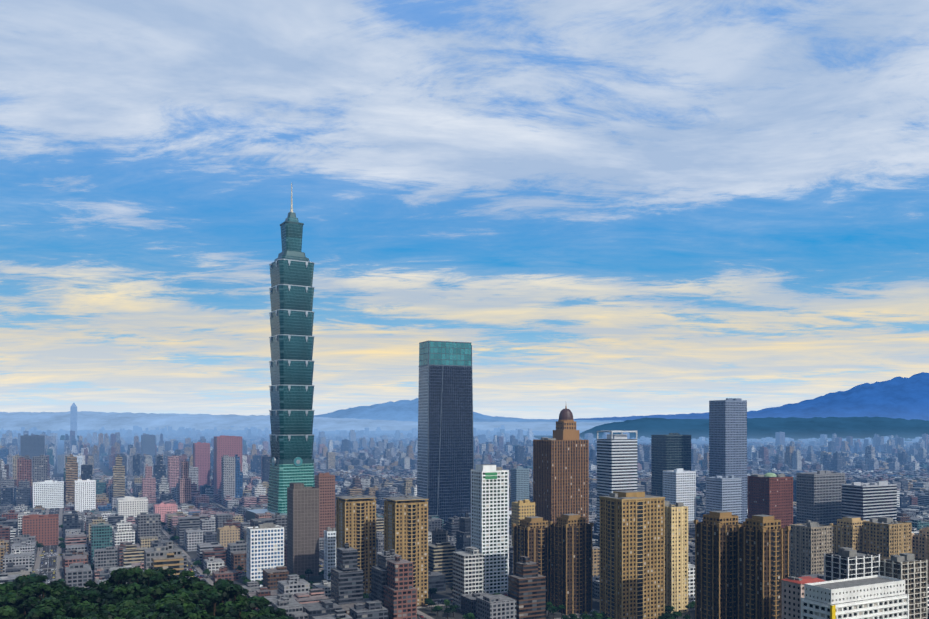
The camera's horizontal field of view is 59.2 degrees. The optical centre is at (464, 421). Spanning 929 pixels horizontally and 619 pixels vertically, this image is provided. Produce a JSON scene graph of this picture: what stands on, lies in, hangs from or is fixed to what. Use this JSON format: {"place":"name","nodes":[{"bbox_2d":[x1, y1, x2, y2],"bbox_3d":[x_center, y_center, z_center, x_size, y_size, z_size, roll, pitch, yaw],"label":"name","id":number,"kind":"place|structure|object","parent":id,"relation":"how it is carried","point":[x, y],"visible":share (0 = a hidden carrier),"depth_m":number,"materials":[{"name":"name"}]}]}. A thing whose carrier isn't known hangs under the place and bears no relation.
{"place":"outdoors","nodes":[
{"label":"outdoors","id":0,"kind":"place"},
{"bbox_2d":[0,566,339,618],"bbox_3d":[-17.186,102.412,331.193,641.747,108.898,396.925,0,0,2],"label":"hill forest","id":1,"kind":"object","parent":0,"point":[132,593],"visible":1,"depth_m":388.35,"materials":[{"name":"green plant"}]},
{"bbox_2d":[287,483,318,576],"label":"concrete tower","id":2,"kind":"structure","parent":0,"point":[302,529],"depth_m":835.28,"materials":[{"name":"grey concrete"}]},
{"bbox_2d":[0,411,612,430],"bbox_3d":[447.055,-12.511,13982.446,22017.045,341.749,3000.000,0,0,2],"label":"mountain","id":3,"kind":"structure","parent":0,"point":[58,421],"depth_m":13224.01,"materials":[{"name":"blue"}]},
{"bbox_2d":[0,432,917,618],"bbox_3d":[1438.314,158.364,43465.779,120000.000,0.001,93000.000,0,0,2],"label":"ground","id":4,"kind":"structure","parent":0,"point":[447,593],"depth_m":831.26,"materials":[{"name":"grey concrete"}]},
{"bbox_2d":[20,434,44,458],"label":"dark office","id":5,"kind":"structure","parent":4,"relation":"on","point":[31,446],"depth_m":2310.47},
{"bbox_2d":[22,514,58,545],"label":"brick flats","id":6,"kind":"structure","parent":4,"relation":"on","point":[44,529],"depth_m":1046.33,"materials":[{"name":"brick"}]},
{"bbox_2d":[33,480,63,507],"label":"white office","id":7,"kind":"structure","parent":4,"relation":"on","point":[48,493],"depth_m":1499.65,"materials":[{"name":"white concrete"}]},
{"bbox_2d":[57,454,64,472],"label":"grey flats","id":8,"kind":"structure","parent":4,"relation":"on","point":[60,463],"depth_m":2507.88,"materials":[{"name":"grey concrete"}]},
{"bbox_2d":[70,402,76,438],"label":"skyscraper","id":9,"kind":"structure","parent":4,"relation":"on","point":[73,417],"depth_m":6075.95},
{"bbox_2d":[77,456,81,476],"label":"white office","id":10,"kind":"structure","parent":4,"relation":"on","point":[79,460],"depth_m":2116.19,"materials":[{"name":"white concrete"}]},
{"bbox_2d":[75,479,95,511],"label":"white office","id":11,"kind":"structure","parent":4,"relation":"on","point":[85,494],"depth_m":1400.79,"materials":[{"name":"white concrete"}]},
{"bbox_2d":[117,496,147,521],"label":"white flats","id":12,"kind":"structure","parent":4,"relation":"on","point":[127,506],"depth_m":1243.02,"materials":[{"name":"white concrete"}]},
{"bbox_2d":[141,434,154,456],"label":"building","id":13,"kind":"structure","parent":4,"relation":"on","point":[147,444],"depth_m":2914.98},
{"bbox_2d":[153,503,176,521],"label":"pink flats","id":14,"kind":"structure","parent":4,"relation":"on","point":[161,509],"depth_m":1295.21,"materials":[{"name":"pink concrete"}]},
{"bbox_2d":[193,442,209,490],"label":"pink tower","id":15,"kind":"structure","parent":4,"relation":"on","point":[201,456],"depth_m":1849.77,"materials":[{"name":"pink concrete"}]},
{"bbox_2d":[214,435,241,493],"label":"pink tower","id":16,"kind":"structure","parent":4,"relation":"on","point":[230,446],"depth_m":1688.56,"materials":[{"name":"pink concrete"}]},
{"bbox_2d":[217,525,239,546],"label":"beige flats","id":17,"kind":"structure","parent":4,"relation":"on","point":[227,534],"depth_m":992.10,"materials":[{"name":"beige concrete"}]},
{"bbox_2d":[247,523,283,586],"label":"building","id":18,"kind":"structure","parent":4,"relation":"on","point":[265,545],"depth_m":788.17,"materials":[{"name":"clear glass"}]},
{"bbox_2d":[246,183,314,521],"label":"skyscraper","id":19,"kind":"structure","parent":4,"relation":"on","point":[291,313],"depth_m":1178.69,"materials":[{"name":"teal glass"}]},
{"bbox_2d":[32,550,593,618],"bbox_3d":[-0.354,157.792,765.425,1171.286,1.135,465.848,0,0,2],"label":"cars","id":20,"kind":"object","parent":4,"relation":"on","point":[200,575],"visible":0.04,"depth_m":865.34,"materials":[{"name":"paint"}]},
{"bbox_2d":[315,472,334,537],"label":"building","id":21,"kind":"structure","parent":4,"relation":"on","point":[325,483],"depth_m":1007.85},
{"bbox_2d":[324,527,335,579],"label":"white office","id":22,"kind":"structure","parent":4,"relation":"on","point":[329,548],"depth_m":820.14,"materials":[{"name":"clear glass"}]},
{"bbox_2d":[335,495,375,594],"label":"beige tower","id":23,"kind":"structure","parent":4,"relation":"on","point":[355,522],"depth_m":743.84,"materials":[{"name":"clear glass"}]},
{"bbox_2d":[30,521,694,618],"bbox_3d":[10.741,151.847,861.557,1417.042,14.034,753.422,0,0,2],"label":"street trees","id":24,"kind":"object","parent":4,"relation":"on","point":[554,609],"visible":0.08,"depth_m":665.08,"materials":[{"name":"green plant"}]},
{"bbox_2d":[384,496,428,605],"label":"beige tower","id":25,"kind":"structure","parent":4,"relation":"on","point":[405,527],"depth_m":702.22,"materials":[{"name":"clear glass"}]},
{"bbox_2d":[432,528,447,543],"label":"dark block","id":26,"kind":"structure","parent":4,"relation":"on","point":[439,535],"depth_m":846.77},
{"bbox_2d":[0,477,906,618],"bbox_3d":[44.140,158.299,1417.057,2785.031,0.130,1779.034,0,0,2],"label":"streets","id":27,"kind":"object","parent":4,"relation":"on","point":[57,564],"depth_m":926.42,"materials":[{"name":"grey asphalt"}]},
{"bbox_2d":[0,425,928,618],"bbox_3d":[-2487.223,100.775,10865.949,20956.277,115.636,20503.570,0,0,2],"label":"city blocks","id":28,"kind":"structure","parent":4,"relation":"on","point":[384,462],"depth_m":1527.41,"materials":[{"name":"grey concrete"}]},
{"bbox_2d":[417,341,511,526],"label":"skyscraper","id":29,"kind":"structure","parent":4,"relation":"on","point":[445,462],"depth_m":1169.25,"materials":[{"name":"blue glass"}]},
{"bbox_2d":[314,398,622,421],"bbox_3d":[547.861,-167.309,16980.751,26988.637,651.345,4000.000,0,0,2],"label":"mountain","id":30,"kind":"structure","parent":4,"relation":"on","point":[403,410],"depth_m":16158.02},
{"bbox_2d":[471,464,508,593],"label":"white tower","id":31,"kind":"structure","parent":4,"relation":"on","point":[489,512],"depth_m":755.43,"materials":[{"name":"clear glass"}]},
{"bbox_2d":[511,466,528,506],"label":"glass office","id":32,"kind":"structure","parent":4,"relation":"on","point":[519,482],"depth_m":1477.80,"materials":[{"name":"blue glass"}]},
{"bbox_2d":[512,499,534,545],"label":"beige office","id":33,"kind":"structure","parent":4,"relation":"on","point":[523,509],"depth_m":881.91,"materials":[{"name":"beige concrete"}]},
{"bbox_2d":[512,516,549,606],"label":"apartment tower","id":34,"kind":"structure","parent":4,"relation":"on","point":[531,537],"depth_m":697.27,"materials":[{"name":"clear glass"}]},
{"bbox_2d":[533,406,588,525],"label":"dome tower","id":35,"kind":"structure","parent":4,"relation":"on","point":[560,472],"depth_m":921.84,"materials":[{"name":"brown stone"}]},
{"bbox_2d":[549,514,593,614],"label":"apartment tower","id":36,"kind":"structure","parent":4,"relation":"on","point":[571,563],"depth_m":678.14,"materials":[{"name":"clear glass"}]},
{"bbox_2d":[597,430,636,532],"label":"striped tower","id":37,"kind":"structure","parent":4,"relation":"on","point":[616,462],"depth_m":1071.27,"materials":[{"name":"white concrete"}]},
{"bbox_2d":[599,489,664,618],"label":"beige tower","id":38,"kind":"structure","parent":4,"relation":"on","point":[632,554],"depth_m":645.92,"materials":[{"name":"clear glass"}]},
{"bbox_2d":[651,433,690,496],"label":"dark glass tower","id":39,"kind":"structure","parent":4,"relation":"on","point":[671,452],"depth_m":1266.65,"materials":[{"name":"blue glass"}]},
{"bbox_2d":[665,501,687,612],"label":"apartment tower","id":40,"kind":"structure","parent":4,"relation":"on","point":[676,556],"depth_m":677.02,"materials":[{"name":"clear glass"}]},
{"bbox_2d":[663,468,695,520],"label":"white office","id":41,"kind":"structure","parent":4,"relation":"on","point":[679,484],"depth_m":1169.58,"materials":[{"name":"white concrete"}]},
{"bbox_2d":[694,511,744,618],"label":"apartment tower","id":42,"kind":"structure","parent":4,"relation":"on","point":[716,564],"depth_m":560.00,"materials":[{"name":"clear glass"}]},
{"bbox_2d":[706,475,741,522],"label":"office building","id":43,"kind":"structure","parent":4,"relation":"on","point":[723,493],"depth_m":1146.26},
{"bbox_2d":[709,398,746,522],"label":"skyscraper","id":44,"kind":"structure","parent":4,"relation":"on","point":[728,437],"depth_m":1214.56,"materials":[{"name":"grey glass"}]},
{"bbox_2d":[551,372,928,420],"bbox_3d":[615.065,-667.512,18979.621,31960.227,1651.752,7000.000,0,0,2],"label":"mountain","id":45,"kind":"structure","parent":4,"relation":"on","point":[902,398],"depth_m":16874.15,"materials":[{"name":"blue"}]},
{"bbox_2d":[736,515,790,618],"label":"apartment tower","id":46,"kind":"structure","parent":4,"relation":"on","point":[763,556],"depth_m":535.62,"materials":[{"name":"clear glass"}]},
{"bbox_2d":[782,576,824,618],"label":"red roof hall","id":47,"kind":"structure","parent":4,"relation":"on","point":[792,591],"depth_m":498.59,"materials":[{"name":"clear glass"}]},
{"bbox_2d":[789,520,831,576],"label":"grey flats","id":48,"kind":"structure","parent":4,"relation":"on","point":[810,543],"depth_m":730.64,"materials":[{"name":"beige concrete"}]},
{"bbox_2d":[796,468,844,524],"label":"office building","id":49,"kind":"structure","parent":4,"relation":"on","point":[819,497],"depth_m":1012.86,"materials":[{"name":"grey concrete"}]},
{"bbox_2d":[829,517,865,552],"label":"beige flats","id":50,"kind":"structure","parent":4,"relation":"on","point":[847,531],"depth_m":770.12,"materials":[{"name":"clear glass"}]},
{"bbox_2d":[824,543,879,580],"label":"building","id":51,"kind":"structure","parent":4,"relation":"on","point":[844,562],"depth_m":535.02,"materials":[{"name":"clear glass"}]},
{"bbox_2d":[801,575,908,618],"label":"white slab block","id":52,"kind":"structure","parent":4,"relation":"on","point":[875,597],"depth_m":401.33,"materials":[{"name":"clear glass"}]},
{"bbox_2d":[842,481,896,520],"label":"banded office","id":53,"kind":"structure","parent":4,"relation":"on","point":[866,501],"depth_m":961.87,"materials":[{"name":"white concrete"}]},
{"bbox_2d":[863,517,911,557],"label":"beige flats","id":54,"kind":"structure","parent":4,"relation":"on","point":[884,537],"depth_m":748.30,"materials":[{"name":"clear glass"}]},
{"bbox_2d":[880,553,926,618],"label":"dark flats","id":55,"kind":"structure","parent":4,"relation":"on","point":[910,569],"depth_m":533.90,"materials":[{"name":"white concrete"}]},
{"bbox_2d":[912,527,928,583],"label":"beige flats","id":56,"kind":"structure","parent":4,"relation":"on","point":[920,545],"depth_m":763.33,"materials":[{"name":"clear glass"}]},
{"bbox_2d":[0,0,928,418],"label":"sky","id":57,"kind":"structure","parent":0,"point":[621,208],"materials":[{"name":"blue"}]},
{"bbox_2d":[60,416,928,440],"bbox_3d":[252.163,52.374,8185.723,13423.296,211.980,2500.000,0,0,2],"label":"mountain ridge","id":58,"kind":"structure","parent":0,"point":[795,428],"depth_m":7367.12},
{"bbox_2d":[748,470,792,527],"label":"building","id":59,"kind":"structure","parent":0,"point":[771,494],"depth_m":966.01,"materials":[{"name":"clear glass"}]}
]}

